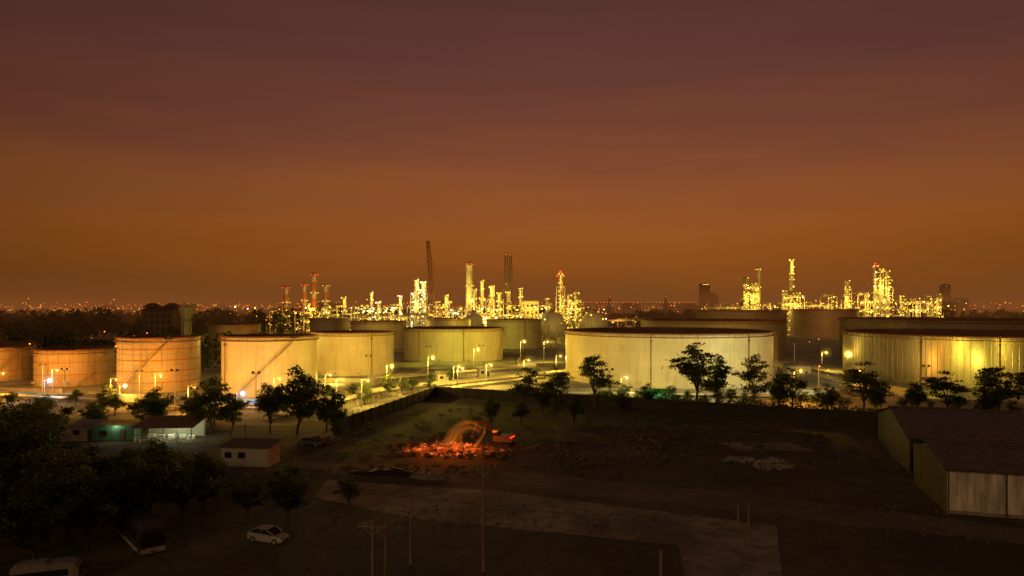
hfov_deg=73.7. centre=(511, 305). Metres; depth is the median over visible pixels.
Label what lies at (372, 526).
utility pole
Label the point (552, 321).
spherical gas tank
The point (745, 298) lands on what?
refinery unit
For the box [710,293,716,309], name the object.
highrise building
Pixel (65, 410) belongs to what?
mango tree
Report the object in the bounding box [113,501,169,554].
parked bus
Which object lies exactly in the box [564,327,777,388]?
storage tank
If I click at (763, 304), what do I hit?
refinery unit
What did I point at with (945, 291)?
highrise building
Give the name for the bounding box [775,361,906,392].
bund wall
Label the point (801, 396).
shrub
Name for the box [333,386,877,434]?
perimeter wall
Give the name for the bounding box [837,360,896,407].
rain tree
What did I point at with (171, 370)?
floodlight mast
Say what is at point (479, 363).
bund wall
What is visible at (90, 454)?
mango tree
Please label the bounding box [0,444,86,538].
mango tree
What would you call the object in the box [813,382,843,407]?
mango tree
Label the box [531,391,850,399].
ground pipeline
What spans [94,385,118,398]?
rain tree
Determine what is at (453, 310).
refinery unit
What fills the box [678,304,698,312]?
highrise building
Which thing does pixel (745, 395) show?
shrub
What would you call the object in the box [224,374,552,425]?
yard road
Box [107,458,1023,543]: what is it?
dirt road
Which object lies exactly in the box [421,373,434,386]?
young tree
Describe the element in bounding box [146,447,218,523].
mango tree
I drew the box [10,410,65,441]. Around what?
mango tree
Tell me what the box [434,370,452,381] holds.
pump house
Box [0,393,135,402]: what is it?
ground pipeline
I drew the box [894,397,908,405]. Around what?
shrub
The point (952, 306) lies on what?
highrise building
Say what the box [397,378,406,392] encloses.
young tree
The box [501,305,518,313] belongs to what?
highrise building
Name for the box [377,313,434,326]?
pipe rack
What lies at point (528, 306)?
plant building
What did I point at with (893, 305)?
highrise building
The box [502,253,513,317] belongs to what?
lattice tower
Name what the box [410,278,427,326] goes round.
refinery unit
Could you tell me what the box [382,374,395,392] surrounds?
young tree
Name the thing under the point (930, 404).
shrub
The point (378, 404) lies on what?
fence
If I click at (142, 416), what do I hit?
young tree
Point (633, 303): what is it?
distant bridge
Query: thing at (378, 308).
refinery unit
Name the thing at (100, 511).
mango tree
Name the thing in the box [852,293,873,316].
refinery unit
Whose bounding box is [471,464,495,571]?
utility pole
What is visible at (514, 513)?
slab joints
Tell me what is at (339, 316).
pipe rack
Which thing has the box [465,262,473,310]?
chimney stack
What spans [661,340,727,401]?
rain tree
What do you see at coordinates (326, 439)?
scattered debris
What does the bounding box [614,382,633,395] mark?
shrub
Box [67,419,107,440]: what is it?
cream building
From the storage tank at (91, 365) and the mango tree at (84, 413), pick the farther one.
the storage tank at (91, 365)
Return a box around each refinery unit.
[266,310,295,333]
[295,303,331,333]
[321,296,356,329]
[357,291,384,320]
[384,295,408,326]
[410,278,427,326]
[429,295,451,316]
[443,307,462,316]
[471,279,486,317]
[485,286,503,318]
[505,287,524,317]
[532,297,551,340]
[562,291,581,328]
[739,277,758,309]
[750,302,777,308]
[777,259,804,333]
[820,294,836,308]
[841,279,851,308]
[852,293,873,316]
[868,263,886,316]
[884,269,892,316]
[889,296,935,316]
[924,293,943,316]
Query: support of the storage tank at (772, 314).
on the industrial yard at (831, 359)
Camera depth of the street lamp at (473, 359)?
248.92 m
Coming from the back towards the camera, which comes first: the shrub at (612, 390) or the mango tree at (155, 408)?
the shrub at (612, 390)
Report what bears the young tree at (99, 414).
on the ground at (212, 539)
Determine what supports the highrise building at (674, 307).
on the ground at (212, 539)
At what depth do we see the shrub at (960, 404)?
158.94 m
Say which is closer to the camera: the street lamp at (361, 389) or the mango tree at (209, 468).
the mango tree at (209, 468)
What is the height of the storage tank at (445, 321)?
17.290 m
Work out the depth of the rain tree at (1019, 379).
151.17 m
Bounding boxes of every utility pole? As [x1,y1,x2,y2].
[237,423,251,438]
[357,520,386,575]
[370,523,400,575]
[398,496,422,564]
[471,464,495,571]
[659,549,662,575]
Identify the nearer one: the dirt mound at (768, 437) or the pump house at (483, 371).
the dirt mound at (768, 437)
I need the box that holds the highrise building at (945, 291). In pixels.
[939,284,950,301]
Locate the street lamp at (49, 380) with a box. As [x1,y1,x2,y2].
[44,379,51,395]
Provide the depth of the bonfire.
115.67 m
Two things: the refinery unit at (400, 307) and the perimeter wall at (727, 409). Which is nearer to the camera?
the perimeter wall at (727, 409)
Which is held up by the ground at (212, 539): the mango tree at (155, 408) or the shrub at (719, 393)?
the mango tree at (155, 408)
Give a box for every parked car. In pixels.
[247,524,289,545]
[298,436,324,446]
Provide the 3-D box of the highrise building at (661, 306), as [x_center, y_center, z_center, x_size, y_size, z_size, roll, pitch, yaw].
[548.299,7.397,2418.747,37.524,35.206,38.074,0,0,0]
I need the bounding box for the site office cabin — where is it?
[218,438,282,466]
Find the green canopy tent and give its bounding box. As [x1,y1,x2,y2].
[649,388,675,398]
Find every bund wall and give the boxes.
[0,388,62,393]
[42,394,167,398]
[164,378,382,404]
[370,363,433,377]
[394,351,523,364]
[536,363,860,394]
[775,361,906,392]
[920,390,1022,396]
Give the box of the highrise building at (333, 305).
[331,303,342,309]
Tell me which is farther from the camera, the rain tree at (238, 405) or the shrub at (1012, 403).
the shrub at (1012, 403)
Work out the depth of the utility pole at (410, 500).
65.88 m
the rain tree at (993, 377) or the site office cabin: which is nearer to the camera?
the site office cabin
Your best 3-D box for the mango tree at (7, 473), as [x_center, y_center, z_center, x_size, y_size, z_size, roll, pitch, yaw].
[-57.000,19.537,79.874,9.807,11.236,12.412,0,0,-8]
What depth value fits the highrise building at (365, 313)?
1526.64 m
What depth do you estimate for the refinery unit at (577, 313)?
478.75 m
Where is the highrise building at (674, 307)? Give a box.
[672,305,677,312]
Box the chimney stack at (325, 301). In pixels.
[322,284,329,307]
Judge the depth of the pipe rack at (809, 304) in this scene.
610.88 m
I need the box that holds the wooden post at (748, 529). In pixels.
[747,502,749,532]
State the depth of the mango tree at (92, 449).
86.86 m
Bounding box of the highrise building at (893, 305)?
[890,302,914,313]
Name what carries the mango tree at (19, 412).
on the ground at (212, 539)
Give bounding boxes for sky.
[0,0,1023,306]
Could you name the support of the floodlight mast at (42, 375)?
on the industrial yard at (831, 359)
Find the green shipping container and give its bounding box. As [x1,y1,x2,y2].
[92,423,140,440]
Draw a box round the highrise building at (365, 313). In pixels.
[352,307,376,316]
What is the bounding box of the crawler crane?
[424,241,442,317]
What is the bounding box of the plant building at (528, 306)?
[523,301,538,318]
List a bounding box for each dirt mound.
[409,473,449,479]
[525,440,611,451]
[730,431,827,442]
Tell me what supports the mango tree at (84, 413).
on the ground at (212, 539)
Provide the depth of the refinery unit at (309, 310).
460.20 m
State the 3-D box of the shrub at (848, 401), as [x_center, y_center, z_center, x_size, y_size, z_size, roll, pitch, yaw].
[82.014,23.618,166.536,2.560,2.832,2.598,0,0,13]
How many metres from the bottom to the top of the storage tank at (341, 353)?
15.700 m
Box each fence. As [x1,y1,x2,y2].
[1,397,99,406]
[106,403,253,411]
[315,371,563,415]
[346,387,431,415]
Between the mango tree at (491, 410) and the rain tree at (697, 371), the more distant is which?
the rain tree at (697, 371)
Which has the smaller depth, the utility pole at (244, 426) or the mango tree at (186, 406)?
the utility pole at (244, 426)
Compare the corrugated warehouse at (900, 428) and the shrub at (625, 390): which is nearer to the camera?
the corrugated warehouse at (900, 428)
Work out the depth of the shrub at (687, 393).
169.31 m
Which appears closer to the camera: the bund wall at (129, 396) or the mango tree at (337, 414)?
the mango tree at (337, 414)
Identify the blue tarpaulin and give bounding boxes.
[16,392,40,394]
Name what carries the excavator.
on the ground at (212, 539)
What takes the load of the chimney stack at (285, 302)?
on the industrial yard at (831, 359)
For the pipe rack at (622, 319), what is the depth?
519.49 m
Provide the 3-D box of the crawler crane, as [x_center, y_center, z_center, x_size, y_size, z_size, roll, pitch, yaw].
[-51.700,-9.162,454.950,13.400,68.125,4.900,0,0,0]
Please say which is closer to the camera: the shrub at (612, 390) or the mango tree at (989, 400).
the mango tree at (989, 400)
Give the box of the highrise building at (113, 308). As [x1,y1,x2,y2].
[101,305,115,312]
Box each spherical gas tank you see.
[463,310,486,325]
[539,309,566,344]
[580,309,609,327]
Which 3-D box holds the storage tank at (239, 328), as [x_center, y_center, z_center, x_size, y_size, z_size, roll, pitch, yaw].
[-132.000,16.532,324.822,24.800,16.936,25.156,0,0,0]
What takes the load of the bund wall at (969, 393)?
on the industrial yard at (831, 359)
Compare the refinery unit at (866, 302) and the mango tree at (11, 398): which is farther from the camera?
the refinery unit at (866, 302)
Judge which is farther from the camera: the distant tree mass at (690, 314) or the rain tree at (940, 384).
the distant tree mass at (690, 314)
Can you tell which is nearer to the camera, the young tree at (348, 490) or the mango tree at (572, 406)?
the young tree at (348, 490)
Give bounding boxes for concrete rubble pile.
[722,456,756,462]
[752,457,794,470]
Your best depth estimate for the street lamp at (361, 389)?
167.91 m
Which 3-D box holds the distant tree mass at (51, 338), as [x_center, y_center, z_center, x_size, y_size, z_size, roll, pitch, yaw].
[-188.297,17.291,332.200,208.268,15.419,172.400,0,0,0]
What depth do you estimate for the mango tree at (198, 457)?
87.74 m
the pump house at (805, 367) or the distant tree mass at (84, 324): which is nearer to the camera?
the pump house at (805, 367)
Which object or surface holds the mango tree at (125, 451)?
on the ground at (212, 539)
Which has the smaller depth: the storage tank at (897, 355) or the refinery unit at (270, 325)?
the storage tank at (897, 355)
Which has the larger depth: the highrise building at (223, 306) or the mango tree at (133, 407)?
the highrise building at (223, 306)
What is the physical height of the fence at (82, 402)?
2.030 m
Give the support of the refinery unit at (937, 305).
on the industrial yard at (831, 359)
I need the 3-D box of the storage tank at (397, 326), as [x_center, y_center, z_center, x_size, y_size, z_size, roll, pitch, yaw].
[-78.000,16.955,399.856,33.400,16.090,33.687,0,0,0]
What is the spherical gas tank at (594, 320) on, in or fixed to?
on the industrial yard at (831, 359)
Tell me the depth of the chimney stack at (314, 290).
488.49 m
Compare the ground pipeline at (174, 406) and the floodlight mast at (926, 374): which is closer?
the ground pipeline at (174, 406)
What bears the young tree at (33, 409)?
on the ground at (212, 539)
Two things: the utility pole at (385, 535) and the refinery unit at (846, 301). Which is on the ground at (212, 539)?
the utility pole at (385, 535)
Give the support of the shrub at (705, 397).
on the industrial yard at (831, 359)
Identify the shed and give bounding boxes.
[0,337,20,340]
[0,341,57,347]
[130,415,208,442]
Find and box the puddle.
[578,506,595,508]
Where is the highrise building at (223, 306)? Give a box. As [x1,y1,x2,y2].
[215,305,228,309]
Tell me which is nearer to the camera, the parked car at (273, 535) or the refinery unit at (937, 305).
the parked car at (273, 535)
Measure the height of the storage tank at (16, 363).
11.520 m
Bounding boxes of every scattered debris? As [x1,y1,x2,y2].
[298,435,339,444]
[301,463,485,472]
[420,432,528,439]
[537,449,680,465]
[571,433,732,449]
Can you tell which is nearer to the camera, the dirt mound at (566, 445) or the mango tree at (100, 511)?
the mango tree at (100, 511)
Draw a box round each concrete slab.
[313,480,781,575]
[720,442,813,450]
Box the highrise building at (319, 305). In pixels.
[317,301,330,313]
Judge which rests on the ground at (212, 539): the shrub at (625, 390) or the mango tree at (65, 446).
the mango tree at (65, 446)
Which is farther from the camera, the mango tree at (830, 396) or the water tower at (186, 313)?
the water tower at (186, 313)
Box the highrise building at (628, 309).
[621,302,635,313]
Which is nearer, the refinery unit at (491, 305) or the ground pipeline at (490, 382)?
the ground pipeline at (490, 382)
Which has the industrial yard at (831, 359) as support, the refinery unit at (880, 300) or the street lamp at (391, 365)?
the refinery unit at (880, 300)
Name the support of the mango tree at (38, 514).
on the ground at (212, 539)
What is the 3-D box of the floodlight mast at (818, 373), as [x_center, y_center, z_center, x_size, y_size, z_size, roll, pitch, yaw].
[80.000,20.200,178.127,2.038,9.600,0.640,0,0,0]
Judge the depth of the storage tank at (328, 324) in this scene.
409.97 m
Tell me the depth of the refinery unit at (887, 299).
602.87 m
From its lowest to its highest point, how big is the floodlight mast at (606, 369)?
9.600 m
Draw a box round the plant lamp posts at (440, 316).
[235,305,606,346]
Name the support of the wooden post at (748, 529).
on the concrete slab at (734, 551)
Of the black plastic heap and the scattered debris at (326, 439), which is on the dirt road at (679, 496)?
the black plastic heap
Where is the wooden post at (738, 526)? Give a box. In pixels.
[737,501,739,529]
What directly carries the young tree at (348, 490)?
on the ground at (212, 539)
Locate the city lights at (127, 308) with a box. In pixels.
[2,298,1023,322]
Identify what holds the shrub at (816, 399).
on the industrial yard at (831, 359)
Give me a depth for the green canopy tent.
177.56 m
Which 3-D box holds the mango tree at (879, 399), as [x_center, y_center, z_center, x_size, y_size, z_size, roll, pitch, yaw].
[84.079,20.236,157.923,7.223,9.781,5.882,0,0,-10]
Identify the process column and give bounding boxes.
[756,267,760,308]
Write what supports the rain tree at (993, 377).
on the industrial yard at (831, 359)
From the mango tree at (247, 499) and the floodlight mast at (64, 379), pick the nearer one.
the mango tree at (247, 499)
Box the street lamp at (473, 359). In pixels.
[473,348,478,373]
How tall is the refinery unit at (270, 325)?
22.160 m
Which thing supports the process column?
on the industrial yard at (831, 359)
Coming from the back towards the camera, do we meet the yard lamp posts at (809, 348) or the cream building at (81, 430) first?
the yard lamp posts at (809, 348)
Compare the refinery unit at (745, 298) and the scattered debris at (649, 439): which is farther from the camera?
the refinery unit at (745, 298)
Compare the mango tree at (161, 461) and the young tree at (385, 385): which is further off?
the young tree at (385, 385)
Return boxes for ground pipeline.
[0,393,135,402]
[166,405,254,410]
[263,369,565,419]
[376,366,525,378]
[425,376,543,389]
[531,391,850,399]
[774,362,868,387]
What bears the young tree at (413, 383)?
on the industrial yard at (831, 359)
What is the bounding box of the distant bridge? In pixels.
[585,296,698,314]
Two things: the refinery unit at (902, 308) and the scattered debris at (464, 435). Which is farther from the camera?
the refinery unit at (902, 308)
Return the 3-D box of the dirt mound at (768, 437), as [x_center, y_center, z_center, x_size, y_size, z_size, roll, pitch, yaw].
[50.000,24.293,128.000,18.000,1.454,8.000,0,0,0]
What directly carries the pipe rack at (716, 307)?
on the industrial yard at (831, 359)
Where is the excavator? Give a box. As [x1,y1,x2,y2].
[469,421,514,447]
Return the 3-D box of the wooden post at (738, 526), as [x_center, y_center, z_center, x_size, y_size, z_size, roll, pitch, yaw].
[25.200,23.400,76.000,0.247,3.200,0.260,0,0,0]
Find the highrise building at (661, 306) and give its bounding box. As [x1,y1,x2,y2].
[660,304,672,311]
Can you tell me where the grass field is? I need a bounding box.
[350,397,586,442]
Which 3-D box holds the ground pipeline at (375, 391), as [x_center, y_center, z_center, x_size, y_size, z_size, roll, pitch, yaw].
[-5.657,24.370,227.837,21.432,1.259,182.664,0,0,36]
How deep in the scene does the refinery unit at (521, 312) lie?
479.31 m
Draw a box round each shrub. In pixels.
[602,388,616,395]
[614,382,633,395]
[666,385,680,397]
[682,390,694,400]
[698,395,711,400]
[710,390,725,400]
[724,387,738,402]
[738,392,748,402]
[745,390,760,402]
[769,397,785,405]
[791,390,810,407]
[809,392,820,407]
[835,396,849,405]
[843,397,853,404]
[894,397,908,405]
[927,400,935,406]
[950,394,968,406]
[1006,399,1021,410]
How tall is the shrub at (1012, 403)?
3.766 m
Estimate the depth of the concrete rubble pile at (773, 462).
105.30 m
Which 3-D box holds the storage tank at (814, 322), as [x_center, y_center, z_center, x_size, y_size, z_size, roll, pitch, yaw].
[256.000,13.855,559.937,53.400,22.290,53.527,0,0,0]
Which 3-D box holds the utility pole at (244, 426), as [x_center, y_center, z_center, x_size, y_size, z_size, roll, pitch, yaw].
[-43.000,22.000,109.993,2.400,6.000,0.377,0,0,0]
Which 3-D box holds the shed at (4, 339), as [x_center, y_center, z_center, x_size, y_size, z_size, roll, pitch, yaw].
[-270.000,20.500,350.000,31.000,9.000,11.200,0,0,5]
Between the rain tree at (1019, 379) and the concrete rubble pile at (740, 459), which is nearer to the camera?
the concrete rubble pile at (740, 459)
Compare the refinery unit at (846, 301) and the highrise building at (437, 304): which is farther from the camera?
the highrise building at (437, 304)
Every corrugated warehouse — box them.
[877,405,1023,475]
[909,440,1023,518]
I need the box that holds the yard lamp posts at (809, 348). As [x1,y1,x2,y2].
[29,331,828,380]
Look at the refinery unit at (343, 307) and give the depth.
452.60 m
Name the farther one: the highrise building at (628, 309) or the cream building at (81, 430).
the highrise building at (628, 309)
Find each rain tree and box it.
[64,390,86,404]
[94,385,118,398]
[97,394,126,415]
[179,376,234,434]
[207,393,250,435]
[505,367,546,417]
[540,364,573,412]
[577,354,621,408]
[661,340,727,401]
[699,353,734,400]
[732,353,773,400]
[770,367,808,403]
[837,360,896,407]
[913,370,971,407]
[973,365,1023,409]
[1007,366,1023,394]
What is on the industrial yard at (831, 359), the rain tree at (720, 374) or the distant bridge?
the rain tree at (720, 374)
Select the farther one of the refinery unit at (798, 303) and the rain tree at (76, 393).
the refinery unit at (798, 303)
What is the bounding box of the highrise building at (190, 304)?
[179,303,196,312]
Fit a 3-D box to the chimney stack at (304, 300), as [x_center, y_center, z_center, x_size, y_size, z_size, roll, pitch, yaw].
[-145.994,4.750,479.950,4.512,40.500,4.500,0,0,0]
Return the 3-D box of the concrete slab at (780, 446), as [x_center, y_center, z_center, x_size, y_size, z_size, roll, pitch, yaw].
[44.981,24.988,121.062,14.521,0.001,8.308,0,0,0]
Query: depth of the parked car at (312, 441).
121.41 m
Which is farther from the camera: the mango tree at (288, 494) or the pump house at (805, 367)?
the pump house at (805, 367)
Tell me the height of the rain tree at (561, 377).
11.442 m
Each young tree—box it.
[25,399,54,413]
[31,394,59,408]
[84,405,111,422]
[131,396,152,419]
[205,402,224,425]
[225,404,243,423]
[328,419,348,438]
[333,476,364,508]
[346,382,358,393]
[356,381,373,404]
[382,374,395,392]
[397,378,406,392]
[406,375,420,393]
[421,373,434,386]
[445,366,456,384]
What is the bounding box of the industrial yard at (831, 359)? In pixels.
[0,330,1023,420]
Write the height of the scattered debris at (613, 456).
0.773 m
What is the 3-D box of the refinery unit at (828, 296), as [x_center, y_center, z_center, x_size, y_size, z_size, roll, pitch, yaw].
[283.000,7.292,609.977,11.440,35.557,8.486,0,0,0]
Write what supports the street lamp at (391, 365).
on the yard road at (276, 421)
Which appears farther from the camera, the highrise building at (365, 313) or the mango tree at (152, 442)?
the highrise building at (365, 313)
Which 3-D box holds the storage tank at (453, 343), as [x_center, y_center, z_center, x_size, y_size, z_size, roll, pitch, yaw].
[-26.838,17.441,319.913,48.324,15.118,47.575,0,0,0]
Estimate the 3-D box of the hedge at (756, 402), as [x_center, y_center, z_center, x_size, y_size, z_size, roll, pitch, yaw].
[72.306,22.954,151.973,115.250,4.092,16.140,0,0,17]
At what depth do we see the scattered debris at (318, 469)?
104.08 m
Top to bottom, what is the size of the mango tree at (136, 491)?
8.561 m
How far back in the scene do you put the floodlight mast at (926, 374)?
177.90 m
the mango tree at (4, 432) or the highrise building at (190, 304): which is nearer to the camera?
the mango tree at (4, 432)
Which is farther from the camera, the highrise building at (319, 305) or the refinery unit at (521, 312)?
the highrise building at (319, 305)
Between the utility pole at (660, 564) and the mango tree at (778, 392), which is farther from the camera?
the mango tree at (778, 392)
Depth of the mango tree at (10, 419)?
94.23 m
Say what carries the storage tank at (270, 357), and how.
on the industrial yard at (831, 359)
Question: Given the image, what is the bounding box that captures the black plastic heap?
[349,467,431,476]
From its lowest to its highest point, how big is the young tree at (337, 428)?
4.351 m
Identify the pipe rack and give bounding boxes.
[300,314,379,333]
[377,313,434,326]
[463,311,514,318]
[512,309,589,338]
[608,317,649,326]
[702,304,756,309]
[776,302,844,323]
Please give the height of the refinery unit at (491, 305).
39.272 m
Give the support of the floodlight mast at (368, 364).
on the industrial yard at (831, 359)
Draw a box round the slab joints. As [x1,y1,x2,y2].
[303,487,722,550]
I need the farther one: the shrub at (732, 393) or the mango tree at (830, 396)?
the shrub at (732, 393)
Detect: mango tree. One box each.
[0,400,57,440]
[0,415,30,492]
[0,423,69,488]
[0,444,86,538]
[0,475,82,558]
[2,421,83,488]
[3,391,18,404]
[4,398,66,429]
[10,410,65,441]
[34,460,128,553]
[35,400,75,437]
[40,450,117,541]
[63,444,118,468]
[67,448,121,487]
[77,402,106,418]
[91,447,159,502]
[95,396,111,410]
[100,454,178,509]
[123,437,179,462]
[126,398,143,414]
[130,442,178,506]
[137,385,175,415]
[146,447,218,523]
[178,390,206,414]
[178,451,229,487]
[186,455,228,511]
[219,471,268,518]
[253,382,287,432]
[257,460,311,524]
[263,364,330,434]
[311,383,349,430]
[319,403,346,434]
[481,396,500,424]
[511,401,530,425]
[530,382,556,414]
[564,395,586,425]
[608,390,627,411]
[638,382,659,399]
[767,377,789,403]
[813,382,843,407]
[861,373,892,408]
[902,381,929,406]
[971,381,1008,409]
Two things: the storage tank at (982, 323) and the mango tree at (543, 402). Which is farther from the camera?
the storage tank at (982, 323)
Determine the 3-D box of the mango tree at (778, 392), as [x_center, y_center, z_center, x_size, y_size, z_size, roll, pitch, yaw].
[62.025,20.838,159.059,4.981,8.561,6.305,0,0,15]
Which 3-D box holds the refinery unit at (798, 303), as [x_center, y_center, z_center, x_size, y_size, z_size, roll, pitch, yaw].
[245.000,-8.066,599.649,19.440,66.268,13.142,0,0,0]
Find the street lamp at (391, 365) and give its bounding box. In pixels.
[386,364,393,392]
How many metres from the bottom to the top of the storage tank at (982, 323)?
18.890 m
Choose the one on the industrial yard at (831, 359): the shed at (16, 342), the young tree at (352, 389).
the shed at (16, 342)
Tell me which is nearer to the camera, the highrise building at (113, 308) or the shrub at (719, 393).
the shrub at (719, 393)
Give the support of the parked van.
on the ground at (212, 539)
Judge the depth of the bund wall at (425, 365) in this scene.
274.54 m
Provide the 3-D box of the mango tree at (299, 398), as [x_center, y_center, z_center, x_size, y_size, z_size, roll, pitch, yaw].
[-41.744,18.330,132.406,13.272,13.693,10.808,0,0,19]
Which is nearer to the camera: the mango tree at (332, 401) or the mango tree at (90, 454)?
the mango tree at (90, 454)
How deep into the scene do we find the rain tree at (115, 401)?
153.94 m
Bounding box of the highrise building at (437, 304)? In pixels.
[420,301,443,312]
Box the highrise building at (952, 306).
[933,301,956,315]
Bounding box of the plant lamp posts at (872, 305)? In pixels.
[742,299,966,316]
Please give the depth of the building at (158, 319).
414.00 m
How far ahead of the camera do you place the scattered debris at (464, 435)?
129.02 m
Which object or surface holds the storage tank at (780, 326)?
on the industrial yard at (831, 359)
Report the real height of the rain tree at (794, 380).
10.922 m
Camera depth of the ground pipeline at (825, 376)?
227.11 m
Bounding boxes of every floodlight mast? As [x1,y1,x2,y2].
[39,364,46,393]
[61,368,68,396]
[135,370,142,398]
[170,369,178,404]
[365,355,371,382]
[605,368,613,395]
[815,365,822,392]
[922,365,929,399]
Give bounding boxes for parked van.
[9,557,88,575]
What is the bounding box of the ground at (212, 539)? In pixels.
[0,307,1023,575]
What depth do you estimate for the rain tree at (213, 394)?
131.90 m
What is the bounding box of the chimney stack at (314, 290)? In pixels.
[310,273,317,317]
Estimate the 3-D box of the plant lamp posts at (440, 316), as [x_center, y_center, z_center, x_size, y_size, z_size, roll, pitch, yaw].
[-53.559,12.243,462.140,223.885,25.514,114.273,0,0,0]
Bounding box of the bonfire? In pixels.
[380,439,517,457]
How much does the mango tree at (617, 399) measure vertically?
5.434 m
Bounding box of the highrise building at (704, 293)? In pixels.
[699,283,709,309]
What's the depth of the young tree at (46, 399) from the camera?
153.03 m
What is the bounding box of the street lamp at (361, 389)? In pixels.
[361,378,369,406]
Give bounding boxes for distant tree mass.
[0,306,342,340]
[2,323,291,372]
[373,307,1023,326]
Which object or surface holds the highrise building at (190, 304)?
on the ground at (212, 539)
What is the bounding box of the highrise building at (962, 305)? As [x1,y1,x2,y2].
[951,298,968,311]
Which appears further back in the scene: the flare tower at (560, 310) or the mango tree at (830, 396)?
the flare tower at (560, 310)
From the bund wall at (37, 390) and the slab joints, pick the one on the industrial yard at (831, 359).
the bund wall at (37, 390)
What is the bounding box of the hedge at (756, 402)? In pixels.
[589,389,1023,411]
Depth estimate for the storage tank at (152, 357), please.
194.76 m
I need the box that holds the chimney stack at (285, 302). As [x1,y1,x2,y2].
[282,286,289,333]
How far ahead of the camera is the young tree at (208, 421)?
140.85 m
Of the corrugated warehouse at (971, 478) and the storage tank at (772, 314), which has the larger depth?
the storage tank at (772, 314)
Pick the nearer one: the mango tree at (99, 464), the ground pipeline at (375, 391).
the mango tree at (99, 464)
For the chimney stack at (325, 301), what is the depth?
478.81 m
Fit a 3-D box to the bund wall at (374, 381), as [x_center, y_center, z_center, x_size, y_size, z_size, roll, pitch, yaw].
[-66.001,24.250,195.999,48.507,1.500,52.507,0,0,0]
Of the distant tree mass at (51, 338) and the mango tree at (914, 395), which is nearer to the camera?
the mango tree at (914, 395)
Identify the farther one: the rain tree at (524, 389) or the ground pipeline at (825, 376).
the ground pipeline at (825, 376)
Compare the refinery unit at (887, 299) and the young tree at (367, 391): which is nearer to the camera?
the young tree at (367, 391)
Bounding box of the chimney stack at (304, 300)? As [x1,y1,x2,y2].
[301,284,307,314]
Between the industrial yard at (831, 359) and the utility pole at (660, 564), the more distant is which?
the industrial yard at (831, 359)
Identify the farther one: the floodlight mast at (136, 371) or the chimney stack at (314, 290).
the chimney stack at (314, 290)
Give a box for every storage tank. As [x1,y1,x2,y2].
[0,344,37,381]
[31,346,116,386]
[114,334,202,393]
[206,323,261,359]
[219,333,318,397]
[308,317,350,331]
[309,330,395,376]
[351,320,407,349]
[403,326,504,361]
[426,317,471,326]
[486,318,542,348]
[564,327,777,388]
[640,318,787,357]
[695,309,787,337]
[789,309,860,337]
[838,317,1023,355]
[841,328,1023,389]
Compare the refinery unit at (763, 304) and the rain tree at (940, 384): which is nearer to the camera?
the rain tree at (940, 384)
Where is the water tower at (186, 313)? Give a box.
[178,306,194,334]
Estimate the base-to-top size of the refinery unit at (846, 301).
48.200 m
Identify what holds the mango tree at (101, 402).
on the industrial yard at (831, 359)
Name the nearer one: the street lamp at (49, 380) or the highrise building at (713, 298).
the street lamp at (49, 380)
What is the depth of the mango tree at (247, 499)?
79.47 m
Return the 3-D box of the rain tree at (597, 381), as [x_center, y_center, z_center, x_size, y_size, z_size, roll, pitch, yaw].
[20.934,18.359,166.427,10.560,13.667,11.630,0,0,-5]
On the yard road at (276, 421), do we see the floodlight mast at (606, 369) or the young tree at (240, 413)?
the young tree at (240, 413)
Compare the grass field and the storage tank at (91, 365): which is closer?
the grass field
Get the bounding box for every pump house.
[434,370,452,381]
[475,366,491,376]
[781,363,810,376]
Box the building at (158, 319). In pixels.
[142,303,181,335]
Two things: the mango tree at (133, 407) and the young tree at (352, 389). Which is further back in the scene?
the young tree at (352, 389)
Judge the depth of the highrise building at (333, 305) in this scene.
2070.81 m
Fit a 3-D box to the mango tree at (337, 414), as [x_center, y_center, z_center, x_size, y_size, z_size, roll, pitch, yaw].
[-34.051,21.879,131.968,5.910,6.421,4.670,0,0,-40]
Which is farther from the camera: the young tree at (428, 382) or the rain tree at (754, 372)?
the young tree at (428, 382)
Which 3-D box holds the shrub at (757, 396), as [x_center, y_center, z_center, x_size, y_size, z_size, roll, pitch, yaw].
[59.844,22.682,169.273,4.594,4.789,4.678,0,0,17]
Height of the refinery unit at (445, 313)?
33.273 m
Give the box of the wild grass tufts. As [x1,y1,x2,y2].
[297,407,905,475]
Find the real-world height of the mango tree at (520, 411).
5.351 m
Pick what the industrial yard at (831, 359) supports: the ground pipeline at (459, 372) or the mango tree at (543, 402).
the ground pipeline at (459, 372)
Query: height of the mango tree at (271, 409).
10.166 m
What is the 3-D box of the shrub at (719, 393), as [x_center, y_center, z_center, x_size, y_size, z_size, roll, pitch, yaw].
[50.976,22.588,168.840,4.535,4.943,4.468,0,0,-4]
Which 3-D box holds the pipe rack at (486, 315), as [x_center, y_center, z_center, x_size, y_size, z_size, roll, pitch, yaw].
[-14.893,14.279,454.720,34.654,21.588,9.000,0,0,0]
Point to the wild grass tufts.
(592, 464)
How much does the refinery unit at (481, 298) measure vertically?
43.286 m
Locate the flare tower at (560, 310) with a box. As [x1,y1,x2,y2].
[556,270,564,340]
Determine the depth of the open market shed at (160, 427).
128.53 m
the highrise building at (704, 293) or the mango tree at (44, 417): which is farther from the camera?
the highrise building at (704, 293)
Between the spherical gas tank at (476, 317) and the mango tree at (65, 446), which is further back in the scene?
the spherical gas tank at (476, 317)
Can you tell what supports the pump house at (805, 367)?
on the industrial yard at (831, 359)

